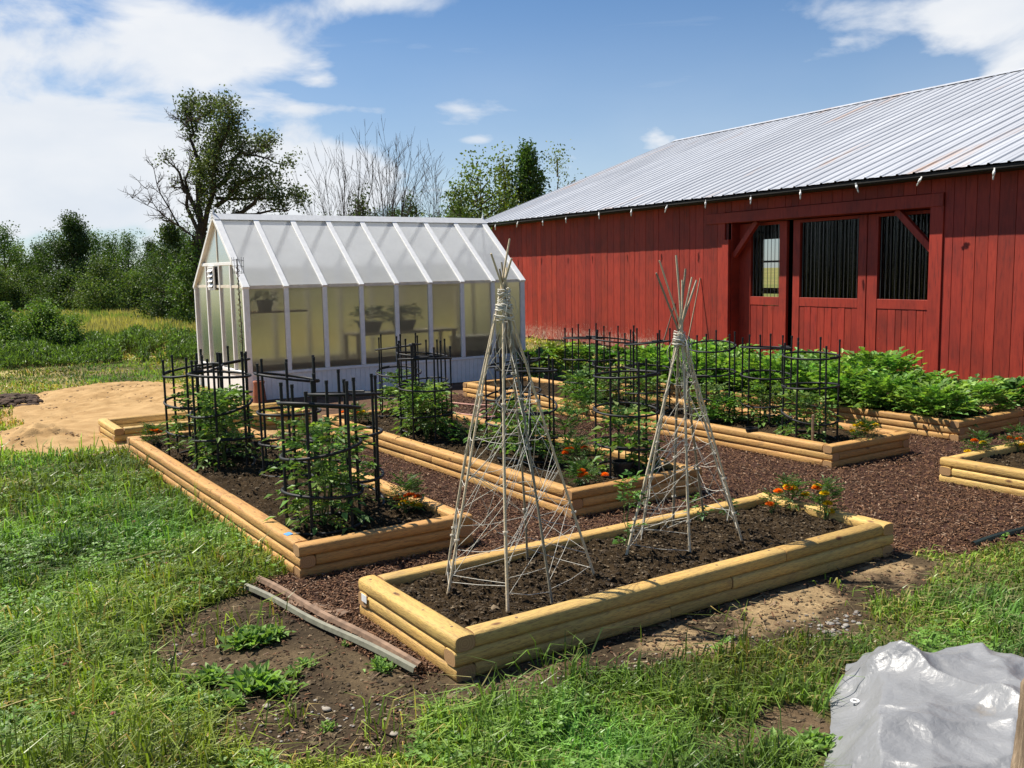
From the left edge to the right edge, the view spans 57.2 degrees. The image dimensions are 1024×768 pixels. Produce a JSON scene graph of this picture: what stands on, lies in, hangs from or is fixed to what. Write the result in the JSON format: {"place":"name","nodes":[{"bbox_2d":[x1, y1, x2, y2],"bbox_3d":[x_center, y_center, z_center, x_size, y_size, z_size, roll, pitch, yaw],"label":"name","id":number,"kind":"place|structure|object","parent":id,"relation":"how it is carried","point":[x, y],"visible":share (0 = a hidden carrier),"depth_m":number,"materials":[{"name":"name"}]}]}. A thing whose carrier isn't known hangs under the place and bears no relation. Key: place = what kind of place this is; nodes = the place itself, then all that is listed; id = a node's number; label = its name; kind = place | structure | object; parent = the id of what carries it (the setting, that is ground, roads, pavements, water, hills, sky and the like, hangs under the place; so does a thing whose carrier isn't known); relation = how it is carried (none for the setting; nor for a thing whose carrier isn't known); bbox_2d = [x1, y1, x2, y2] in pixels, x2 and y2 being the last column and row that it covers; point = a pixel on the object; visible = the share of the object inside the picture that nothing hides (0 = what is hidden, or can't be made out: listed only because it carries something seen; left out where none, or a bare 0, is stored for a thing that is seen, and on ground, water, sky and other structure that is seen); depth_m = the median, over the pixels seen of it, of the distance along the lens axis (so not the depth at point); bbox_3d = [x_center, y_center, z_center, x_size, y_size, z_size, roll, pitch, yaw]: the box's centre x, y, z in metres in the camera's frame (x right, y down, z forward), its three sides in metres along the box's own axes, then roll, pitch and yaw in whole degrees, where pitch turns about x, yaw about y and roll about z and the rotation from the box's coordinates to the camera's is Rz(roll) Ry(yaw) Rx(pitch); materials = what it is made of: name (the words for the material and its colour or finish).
{"place":"outdoors","nodes":[
{"label":"outdoors","id":0,"kind":"place"},
{"bbox_2d":[5,307,195,343],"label":"hay field","id":1,"kind":"structure","parent":0,"point":[109,321],"depth_m":31.07,"materials":[{"name":"yellow plant"}]},
{"bbox_2d":[0,268,1023,767],"bbox_3d":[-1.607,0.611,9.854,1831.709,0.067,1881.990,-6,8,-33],"label":"ground","id":2,"kind":"structure","parent":0,"point":[362,690],"depth_m":4.71,"materials":[{"name":"soil"}]},
{"bbox_2d":[0,393,42,408],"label":"soil heap","id":3,"kind":"object","parent":2,"relation":"on","point":[20,399],"visible":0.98,"depth_m":13.32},
{"bbox_2d":[0,220,43,294],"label":"broadleaf tree","id":4,"kind":"object","parent":2,"relation":"on","point":[4,238],"visible":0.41,"depth_m":49.68,"materials":[{"name":"green plant"}]},
{"bbox_2d":[0,296,85,350],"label":"bush","id":5,"kind":"object","parent":2,"relation":"on","point":[42,319],"visible":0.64,"depth_m":21.15,"materials":[{"name":"green plant"}]},
{"bbox_2d":[12,226,99,281],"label":"broadleaf tree","id":6,"kind":"object","parent":2,"relation":"on","point":[43,267],"visible":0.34,"depth_m":49.54,"materials":[{"name":"green plant"}]},
{"bbox_2d":[20,267,95,310],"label":"shrub","id":7,"kind":"object","parent":2,"relation":"on","point":[58,296],"visible":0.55,"depth_m":44.19,"materials":[{"name":"green plant"}]},
{"bbox_2d":[42,312,92,350],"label":"bush","id":8,"kind":"object","parent":2,"relation":"on","point":[75,332],"visible":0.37,"depth_m":21.18,"materials":[{"name":"green plant"}]},
{"bbox_2d":[47,209,109,305],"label":"pine tree","id":9,"kind":"object","parent":2,"relation":"on","point":[75,243],"visible":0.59,"depth_m":48.28,"materials":[{"name":"green plant"}]},
{"bbox_2d":[0,323,197,368],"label":"tall weeds","id":10,"kind":"object","parent":2,"relation":"on","point":[134,340],"visible":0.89,"depth_m":20.04,"materials":[{"name":"green plant"}]},
{"bbox_2d":[54,253,148,312],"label":"shrub","id":11,"kind":"object","parent":2,"relation":"on","point":[109,291],"visible":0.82,"depth_m":42.45,"materials":[{"name":"green plant"}]},
{"bbox_2d":[97,228,152,285],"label":"broadleaf tree","id":12,"kind":"object","parent":2,"relation":"on","point":[127,251],"visible":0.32,"depth_m":52.16,"materials":[{"name":"green plant"}]},
{"bbox_2d":[0,381,301,455],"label":"sand pile","id":13,"kind":"object","parent":2,"relation":"on","point":[123,402],"visible":0.46,"depth_m":12.20,"materials":[{"name":"sand"}]},
{"bbox_2d":[130,217,189,319],"bbox_3d":[-12.310,-3.895,33.791,2.873,4.185,2.882,-6,8,-33],"label":"bush","id":14,"kind":"object","parent":2,"relation":"on","point":[168,233],"visible":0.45,"depth_m":33.30,"materials":[{"name":"green plant"}]},
{"bbox_2d":[161,242,193,323],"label":"bush","id":15,"kind":"object","parent":2,"relation":"on","point":[180,311],"visible":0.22,"depth_m":30.64,"materials":[{"name":"green plant"}]},
{"bbox_2d":[162,234,204,323],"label":"bush","id":16,"kind":"object","parent":2,"relation":"on","point":[188,274],"visible":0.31,"depth_m":28.91,"materials":[{"name":"green plant"}]},
{"bbox_2d":[98,402,310,443],"bbox_3d":[-3.477,0.444,10.713,2.155,0.209,0.890,-6,8,-33],"label":"raised bed","id":17,"kind":"object","parent":2,"relation":"on","point":[119,430],"visible":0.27,"depth_m":10.57,"materials":[{"name":"brown wood"}]},
{"bbox_2d":[182,662,232,685],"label":"weed","id":18,"kind":"object","parent":2,"relation":"on","point":[216,673],"visible":0.9,"depth_m":4.05,"materials":[{"name":"green plant"}]},
{"bbox_2d":[118,84,319,310],"bbox_3d":[-8.887,-5.292,28.816,6.269,7.733,3.060,-1,7,1],"label":"apple tree","id":19,"kind":"object","parent":2,"relation":"on","point":[213,160],"visible":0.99,"depth_m":28.52,"materials":[{"name":"green plant"}]},
{"bbox_2d":[216,624,275,650],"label":"weed","id":20,"kind":"object","parent":2,"relation":"on","point":[251,636],"visible":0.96,"depth_m":4.46,"materials":[{"name":"green plant"}]},
{"bbox_2d":[217,660,290,695],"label":"weed","id":21,"kind":"object","parent":2,"relation":"on","point":[246,679],"visible":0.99,"depth_m":3.99,"materials":[{"name":"green plant"}]},
{"bbox_2d":[127,425,472,578],"bbox_3d":[-2.029,0.779,7.677,1.181,0.214,4.676,-6,8,-33],"label":"raised bed","id":22,"kind":"object","parent":2,"relation":"on","point":[240,493],"visible":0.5,"depth_m":6.27,"materials":[{"name":"brown wood"}]},
{"bbox_2d":[161,353,227,461],"bbox_3d":[-2.838,0.211,8.417,0.532,0.959,0.534,-1,7,0],"label":"tomato cage","id":23,"kind":"object","parent":22,"relation":"on","point":[188,408],"visible":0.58,"depth_m":8.28,"materials":[{"name":"black metal"}]},
{"bbox_2d":[161,378,231,458],"bbox_3d":[-2.811,0.321,8.428,0.665,0.746,0.648,-6,8,-33],"label":"tomato plant","id":24,"kind":"object","parent":22,"relation":"on","point":[176,429],"visible":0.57,"depth_m":8.36,"materials":[{"name":"green plant"}]},
{"bbox_2d":[187,352,255,471],"bbox_3d":[-2.475,0.243,8.013,0.532,0.986,0.531,-7,9,-41],"label":"tomato cage","id":25,"kind":"object","parent":22,"relation":"on","point":[220,377],"visible":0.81,"depth_m":7.89,"materials":[{"name":"black metal"}]},
{"bbox_2d":[178,384,269,471],"bbox_3d":[-2.461,0.376,8.025,0.742,0.726,0.693,-6,9,-37],"label":"tomato plant","id":26,"kind":"object","parent":22,"relation":"on","point":[226,403],"visible":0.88,"depth_m":7.96,"materials":[{"name":"green plant"}]},
{"bbox_2d":[253,355,321,477],"bbox_3d":[-1.829,0.267,7.708,0.533,0.980,0.533,-7,9,-42],"label":"tomato cage","id":27,"kind":"object","parent":22,"relation":"on","point":[262,374],"visible":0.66,"depth_m":7.57,"materials":[{"name":"black metal"}]},
{"bbox_2d":[263,416,375,535],"bbox_3d":[-1.230,0.592,6.027,0.748,0.765,0.786,-2,7,-4],"label":"tomato plant","id":28,"kind":"object","parent":22,"relation":"on","point":[324,465],"visible":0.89,"depth_m":5.96,"materials":[{"name":"green plant"}]},
{"bbox_2d":[276,377,364,535],"bbox_3d":[-1.219,0.458,6.009,0.533,0.984,0.532,-1,7,3],"label":"tomato cage","id":29,"kind":"object","parent":22,"relation":"on","point":[306,404],"visible":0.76,"depth_m":5.87,"materials":[{"name":"black metal"}]},
{"bbox_2d":[307,369,384,508],"bbox_3d":[-1.165,0.418,6.571,0.534,1.003,0.531,-7,9,-42],"label":"tomato cage","id":30,"kind":"object","parent":22,"relation":"on","point":[374,427],"visible":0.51,"depth_m":6.51,"materials":[{"name":"black metal"}]},
{"bbox_2d":[380,470,428,512],"bbox_3d":[-0.711,0.733,6.337,0.318,0.296,0.353,-6,8,-33],"label":"marigold","id":31,"kind":"object","parent":22,"relation":"on","point":[404,501],"visible":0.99,"depth_m":6.33,"materials":[{"name":"green plant"}]},
{"bbox_2d":[244,583,418,672],"bbox_3d":[-0.949,1.178,4.654,0.046,0.032,1.560,-7,9,-42],"label":"wooden plank","id":32,"kind":"object","parent":2,"relation":"on","point":[390,656],"visible":0.99,"depth_m":4.52,"materials":[{"name":"wood"}]},
{"bbox_2d":[287,128,398,215],"bbox_3d":[-5.648,-5.445,32.295,3.756,6.835,2.175,-2,7,-4],"label":"bare tree","id":33,"kind":"object","parent":2,"relation":"on","point":[344,204],"visible":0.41,"depth_m":31.86,"materials":[{"name":"grey plant"}]},
{"bbox_2d":[193,208,525,400],"bbox_3d":[-2.443,-1.424,15.293,4.755,2.770,2.541,-6,8,-33],"label":"greenhouse","id":34,"kind":"object","parent":2,"relation":"on","point":[331,294],"visible":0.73,"depth_m":14.24,"materials":[{"name":"white paint"}]},
{"bbox_2d":[350,117,442,216],"bbox_3d":[-3.997,-5.551,32.000,2.730,7.053,3.080,-6,8,-33],"label":"bare tree","id":35,"kind":"object","parent":2,"relation":"on","point":[394,196],"visible":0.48,"depth_m":31.88,"materials":[{"name":"grey plant"}]},
{"bbox_2d":[436,178,491,230],"bbox_3d":[-1.709,-4.677,32.613,3.088,5.081,3.329,-6,8,-33],"label":"broadleaf tree","id":36,"kind":"object","parent":2,"relation":"on","point":[459,204],"visible":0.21,"depth_m":32.33,"materials":[{"name":"green plant"}]},
{"bbox_2d":[420,145,525,225],"bbox_3d":[-1.491,-5.381,33.759,4.025,6.194,3.461,-6,8,-33],"label":"broadleaf tree","id":37,"kind":"object","parent":2,"relation":"on","point":[478,179],"visible":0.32,"depth_m":33.27,"materials":[{"name":"green plant"}]},
{"bbox_2d":[466,141,539,227],"bbox_3d":[-0.287,-5.633,34.615,3.490,6.455,3.717,-6,8,-33],"label":"broadleaf tree","id":38,"kind":"object","parent":2,"relation":"on","point":[502,168],"visible":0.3,"depth_m":34.20,"materials":[{"name":"green plant"}]},
{"bbox_2d":[150,610,861,749],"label":"pebbles","id":39,"kind":"object","parent":2,"relation":"on","point":[395,733],"visible":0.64,"depth_m":4.17,"materials":[{"name":"stone"}]},
{"bbox_2d":[0,334,1023,767],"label":"lawn grass","id":40,"kind":"structure","parent":2,"relation":"on","point":[138,728],"depth_m":4.10,"materials":[{"name":"plant"}]},
{"bbox_2d":[322,408,701,518],"bbox_3d":[-0.314,0.603,8.906,1.290,0.212,4.610,-6,8,-33],"label":"raised bed","id":41,"kind":"object","parent":2,"relation":"on","point":[446,456],"visible":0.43,"depth_m":7.69,"materials":[{"name":"brown wood"}]},
{"bbox_2d":[375,333,421,416],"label":"tomato cage","id":42,"kind":"object","parent":41,"relation":"on","point":[379,349],"visible":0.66,"depth_m":10.49,"materials":[{"name":"black metal"}]},
{"bbox_2d":[396,339,448,434],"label":"tomato cage","id":43,"kind":"object","parent":41,"relation":"on","point":[437,354],"visible":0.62,"depth_m":9.54,"materials":[{"name":"black metal"}]},
{"bbox_2d":[397,340,452,443],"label":"tomato cage","id":44,"kind":"object","parent":41,"relation":"on","point":[412,359],"visible":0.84,"depth_m":8.98,"materials":[{"name":"black metal"}]},
{"bbox_2d":[391,379,465,441],"bbox_3d":[-0.819,0.259,9.166,0.773,0.618,0.778,-2,7,-8],"label":"tomato plant","id":45,"kind":"object","parent":41,"relation":"on","point":[429,406],"visible":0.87,"depth_m":9.06,"materials":[{"name":"green plant"}]},
{"bbox_2d":[478,394,543,454],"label":"tomato plant","id":46,"kind":"object","parent":41,"relation":"on","point":[511,404],"visible":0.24,"depth_m":8.50,"materials":[{"name":"green plant"}]},
{"bbox_2d":[484,345,541,452],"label":"tomato cage","id":47,"kind":"object","parent":41,"relation":"on","point":[538,359],"visible":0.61,"depth_m":8.54,"materials":[{"name":"black metal"}]},
{"bbox_2d":[495,354,557,464],"bbox_3d":[0.126,0.217,7.920,0.530,0.973,0.528,-6,8,-33],"label":"tomato cage","id":48,"kind":"object","parent":41,"relation":"on","point":[548,370],"visible":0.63,"depth_m":7.79,"materials":[{"name":"black metal"}]},
{"bbox_2d":[492,407,572,460],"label":"tomato plant","id":49,"kind":"object","parent":41,"relation":"on","point":[537,444],"visible":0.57,"depth_m":7.89,"materials":[{"name":"green plant"}]},
{"bbox_2d":[545,403,594,452],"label":"leafy plant","id":50,"kind":"object","parent":41,"relation":"on","point":[577,411],"visible":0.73,"depth_m":8.41,"materials":[{"name":"green plant"}]},
{"bbox_2d":[548,432,594,468],"bbox_3d":[0.500,0.546,7.567,0.369,0.316,0.408,-6,8,-33],"label":"marigold","id":51,"kind":"object","parent":41,"relation":"on","point":[571,447],"visible":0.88,"depth_m":7.55,"materials":[{"name":"green plant"}]},
{"bbox_2d":[562,457,608,486],"bbox_3d":[0.516,0.661,7.043,0.331,0.218,0.354,-6,8,-33],"label":"marigold","id":52,"kind":"object","parent":41,"relation":"on","point":[581,469],"visible":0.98,"depth_m":7.01,"materials":[{"name":"green plant"}]},
{"bbox_2d":[593,352,659,478],"bbox_3d":[0.904,0.251,7.445,0.530,0.973,0.528,5,9,43],"label":"tomato cage","id":53,"kind":"object","parent":41,"relation":"on","point":[652,373],"visible":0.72,"depth_m":7.31,"materials":[{"name":"black metal"}]},
{"bbox_2d":[587,401,666,476],"bbox_3d":[0.916,0.500,7.471,0.618,0.673,0.754,5,9,40],"label":"tomato plant","id":54,"kind":"object","parent":41,"relation":"on","point":[622,409],"visible":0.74,"depth_m":7.43,"materials":[{"name":"green plant"}]},
{"bbox_2d":[0,464,1023,767],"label":"clover","id":55,"kind":"object","parent":2,"relation":"on","point":[416,746],"visible":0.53,"depth_m":4.04,"materials":[{"name":"green plant"}]},
{"bbox_2d":[11,523,1023,767],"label":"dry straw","id":56,"kind":"object","parent":2,"relation":"on","point":[623,654],"visible":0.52,"depth_m":4.36,"materials":[{"name":"beige plant"}]},
{"bbox_2d":[506,137,551,220],"bbox_3d":[0.654,-5.731,34.530,2.127,6.623,2.390,-6,8,-33],"label":"pine tree","id":57,"kind":"object","parent":2,"relation":"on","point":[527,160],"visible":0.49,"depth_m":34.09,"materials":[{"name":"green plant"}]},
{"bbox_2d":[506,347,564,378],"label":"leafy plant","id":58,"kind":"object","parent":2,"relation":"on","point":[543,355],"visible":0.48,"depth_m":14.99,"materials":[{"name":"green plant"}]},
{"bbox_2d":[150,554,929,767],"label":"soil crumbs","id":59,"kind":"object","parent":2,"relation":"on","point":[371,677],"visible":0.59,"depth_m":4.11,"materials":[{"name":"soil"}]},
{"bbox_2d":[147,388,1023,760],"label":"wood chips","id":60,"kind":"object","parent":2,"relation":"on","point":[367,624],"visible":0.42,"depth_m":6.62,"materials":[{"name":"brown wood"}]},
{"bbox_2d":[255,575,423,666],"bbox_3d":[-0.927,1.170,4.754,0.050,0.032,1.626,-7,9,-40],"label":"wooden plank","id":61,"kind":"object","parent":60,"relation":"on","point":[364,634],"visible":0.96,"depth_m":4.64,"materials":[{"name":"wood"}]},
{"bbox_2d":[560,343,612,374],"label":"leafy plant","id":62,"kind":"object","parent":2,"relation":"on","point":[583,351],"visible":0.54,"depth_m":15.78,"materials":[{"name":"green plant"}]},
{"bbox_2d":[358,492,893,682],"bbox_3d":[0.758,1.018,5.273,3.080,0.211,1.011,-6,8,-33],"label":"raised bed","id":63,"kind":"object","parent":2,"relation":"on","point":[426,616],"visible":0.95,"depth_m":4.90,"materials":[{"name":"brown wood"}]},
{"bbox_2d":[446,238,594,610],"bbox_3d":[-0.012,0.169,4.768,0.660,1.794,0.742,4,9,38],"label":"cane teepee","id":64,"kind":"object","parent":63,"relation":"on","point":[504,306],"visible":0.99,"depth_m":4.66,"materials":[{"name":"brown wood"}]},
{"bbox_2d":[612,469,647,553],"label":"bean seedling","id":65,"kind":"object","parent":63,"relation":"on","point":[636,493],"visible":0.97,"depth_m":5.29,"materials":[{"name":"green plant"}]},
{"bbox_2d":[625,255,742,554],"bbox_3d":[0.969,0.121,5.470,0.938,1.729,0.502,-6,8,-33],"label":"cane teepee","id":66,"kind":"object","parent":63,"relation":"on","point":[679,339],"visible":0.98,"depth_m":5.43,"materials":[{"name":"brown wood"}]},
{"bbox_2d":[774,472,810,509],"bbox_3d":[1.858,0.715,6.239,0.278,0.250,0.280,-6,8,-33],"label":"marigold","id":67,"kind":"object","parent":63,"relation":"on","point":[790,487],"visible":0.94,"depth_m":6.23,"materials":[{"name":"green plant"}]},
{"bbox_2d":[805,475,847,520],"bbox_3d":[1.991,0.726,5.963,0.259,0.287,0.251,-2,7,-10],"label":"marigold","id":68,"kind":"object","parent":63,"relation":"on","point":[824,492],"visible":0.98,"depth_m":5.95,"materials":[{"name":"green plant"}]},
{"bbox_2d":[463,377,909,468],"bbox_3d":[1.503,0.313,11.032,1.132,0.211,6.276,-6,8,-33],"label":"raised bed","id":69,"kind":"object","parent":2,"relation":"on","point":[846,448],"visible":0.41,"depth_m":9.03,"materials":[{"name":"brown wood"}]},
{"bbox_2d":[556,370,606,408],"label":"leafy plant","id":70,"kind":"object","parent":69,"relation":"on","point":[590,382],"visible":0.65,"depth_m":11.18,"materials":[{"name":"green plant"}]},
{"bbox_2d":[563,323,605,402],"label":"tomato cage","id":71,"kind":"object","parent":69,"relation":"on","point":[578,337],"visible":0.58,"depth_m":11.41,"materials":[{"name":"black metal"}]},
{"bbox_2d":[592,325,635,405],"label":"tomato cage","id":72,"kind":"object","parent":69,"relation":"on","point":[609,341],"visible":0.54,"depth_m":10.93,"materials":[{"name":"black metal"}]},
{"bbox_2d":[624,328,670,412],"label":"tomato cage","id":73,"kind":"object","parent":69,"relation":"on","point":[657,341],"visible":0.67,"depth_m":10.55,"materials":[{"name":"black metal"}]},
{"bbox_2d":[687,330,736,422],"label":"tomato cage","id":74,"kind":"object","parent":69,"relation":"on","point":[705,376],"visible":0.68,"depth_m":9.81,"materials":[{"name":"black metal"}]},
{"bbox_2d":[686,382,739,421],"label":"tomato plant","id":75,"kind":"object","parent":69,"relation":"on","point":[713,390],"visible":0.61,"depth_m":9.95,"materials":[{"name":"green plant"}]},
{"bbox_2d":[698,393,750,422],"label":"leafy plant","id":76,"kind":"object","parent":69,"relation":"on","point":[733,404],"visible":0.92,"depth_m":9.71,"materials":[{"name":"green plant"}]},
{"bbox_2d":[740,333,792,427],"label":"tomato cage","id":77,"kind":"object","parent":69,"relation":"on","point":[760,347],"visible":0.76,"depth_m":9.54,"materials":[{"name":"black metal"}]},
{"bbox_2d":[738,381,794,427],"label":"tomato plant","id":78,"kind":"object","parent":69,"relation":"on","point":[761,388],"visible":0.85,"depth_m":9.60,"materials":[{"name":"green plant"}]},
{"bbox_2d":[773,390,845,442],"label":"tomato plant","id":79,"kind":"object","parent":69,"relation":"on","point":[811,397],"visible":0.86,"depth_m":8.74,"materials":[{"name":"green plant"}]},
{"bbox_2d":[780,337,840,442],"bbox_3d":[2.763,0.066,8.708,0.530,0.971,0.530,-7,9,-43],"label":"tomato cage","id":80,"kind":"object","parent":69,"relation":"on","point":[784,385],"visible":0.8,"depth_m":8.61,"materials":[{"name":"black metal"}]},
{"bbox_2d":[787,725,842,756],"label":"weed","id":81,"kind":"object","parent":2,"relation":"on","point":[826,740],"visible":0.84,"depth_m":3.41,"materials":[{"name":"green plant"}]},
{"bbox_2d":[621,378,1023,440],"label":"raised bed","id":82,"kind":"object","parent":2,"relation":"on","point":[945,426],"visible":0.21,"depth_m":9.82,"materials":[{"name":"brown wood"}]},
{"bbox_2d":[613,343,680,382],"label":"potato plant","id":83,"kind":"object","parent":82,"relation":"on","point":[643,351],"visible":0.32,"depth_m":13.21,"materials":[{"name":"green plant"}]},
{"bbox_2d":[670,347,737,391],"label":"potato plant","id":84,"kind":"object","parent":82,"relation":"on","point":[700,355],"visible":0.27,"depth_m":12.39,"materials":[{"name":"green plant"}]},
{"bbox_2d":[689,351,774,392],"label":"potato plant","id":85,"kind":"object","parent":82,"relation":"on","point":[725,364],"visible":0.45,"depth_m":11.99,"materials":[{"name":"green plant"}]},
{"bbox_2d":[727,349,809,393],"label":"potato plant","id":86,"kind":"object","parent":82,"relation":"on","point":[754,360],"visible":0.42,"depth_m":11.45,"materials":[{"name":"green plant"}]},
{"bbox_2d":[765,354,850,402],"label":"potato plant","id":87,"kind":"object","parent":82,"relation":"on","point":[803,364],"visible":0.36,"depth_m":11.00,"materials":[{"name":"green plant"}]},
{"bbox_2d":[798,355,897,406],"bbox_3d":[3.850,-0.012,10.699,1.185,0.560,1.122,1,7,17],"label":"potato plant","id":88,"kind":"object","parent":82,"relation":"on","point":[832,372],"visible":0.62,"depth_m":10.49,"materials":[{"name":"green plant"}]},
{"bbox_2d":[840,346,928,397],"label":"potato plant","id":89,"kind":"object","parent":82,"relation":"on","point":[893,361],"visible":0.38,"depth_m":10.77,"materials":[{"name":"green plant"}]},
{"bbox_2d":[840,368,932,410],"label":"potato plant","id":90,"kind":"object","parent":82,"relation":"on","point":[885,383],"visible":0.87,"depth_m":10.12,"materials":[{"name":"green plant"}]},
{"bbox_2d":[888,377,983,427],"bbox_3d":[4.450,0.171,9.758,0.945,0.443,0.938,-6,8,-33],"label":"potato plant","id":91,"kind":"object","parent":82,"relation":"on","point":[942,391],"visible":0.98,"depth_m":9.64,"materials":[{"name":"green plant"}]},
{"bbox_2d":[936,373,1019,415],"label":"potato plant","id":92,"kind":"object","parent":82,"relation":"on","point":[986,391],"visible":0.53,"depth_m":9.98,"materials":[{"name":"green plant"}]},
{"bbox_2d":[980,376,1023,408],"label":"leafy plant","id":93,"kind":"object","parent":82,"relation":"on","point":[1013,383],"visible":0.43,"depth_m":10.74,"materials":[{"name":"green plant"}]},
{"bbox_2d":[824,640,1023,767],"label":"tarpaulin","id":94,"kind":"object","parent":2,"relation":"on","point":[907,705],"visible":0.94,"depth_m":3.26,"materials":[{"name":"white plastic"}]},
{"bbox_2d":[939,441,1023,496],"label":"raised bed","id":95,"kind":"object","parent":2,"relation":"on","point":[998,469],"visible":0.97,"depth_m":7.40,"materials":[{"name":"brown wood"}]},
{"bbox_2d":[1010,678,1023,767],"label":"wooden post","id":96,"kind":"object","parent":2,"relation":"on","point":[1017,760],"visible":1,"depth_m":2.46,"materials":[{"name":"brown wood"}]},
{"bbox_2d":[0,0,1023,278],"label":"sky","id":97,"kind":"structure","parent":0,"point":[87,87],"materials":[{"name":"blue"}]},
{"bbox_2d":[485,68,1023,388],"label":"barn","id":98,"kind":"structure","parent":0,"point":[893,222],"depth_m":17.54,"materials":[{"name":"red paint"}]},
{"bbox_2d":[739,221,789,354],"bbox_3d":[4.575,-1.683,17.123,0.060,2.490,1.200,-5,8,-28],"label":"barn door","id":99,"kind":"structure","parent":98,"relation":"in","point":[763,316],"depth_m":17.12,"materials":[{"name":"red paint"}]},
{"bbox_2d":[792,214,868,361],"bbox_3d":[5.314,-1.534,15.775,0.060,2.490,1.585,-5,8,-28],"label":"barn door","id":100,"kind":"structure","parent":98,"relation":"in","point":[826,318],"depth_m":15.75,"materials":[{"name":"red paint"}]},
{"bbox_2d":[865,210,929,371],"bbox_3d":[6.011,-1.395,14.506,0.060,2.490,1.285,-5,8,-28],"label":"barn door","id":101,"kind":"structure","parent":98,"relation":"in","point":[889,326],"depth_m":14.68,"materials":[{"name":"red paint"}]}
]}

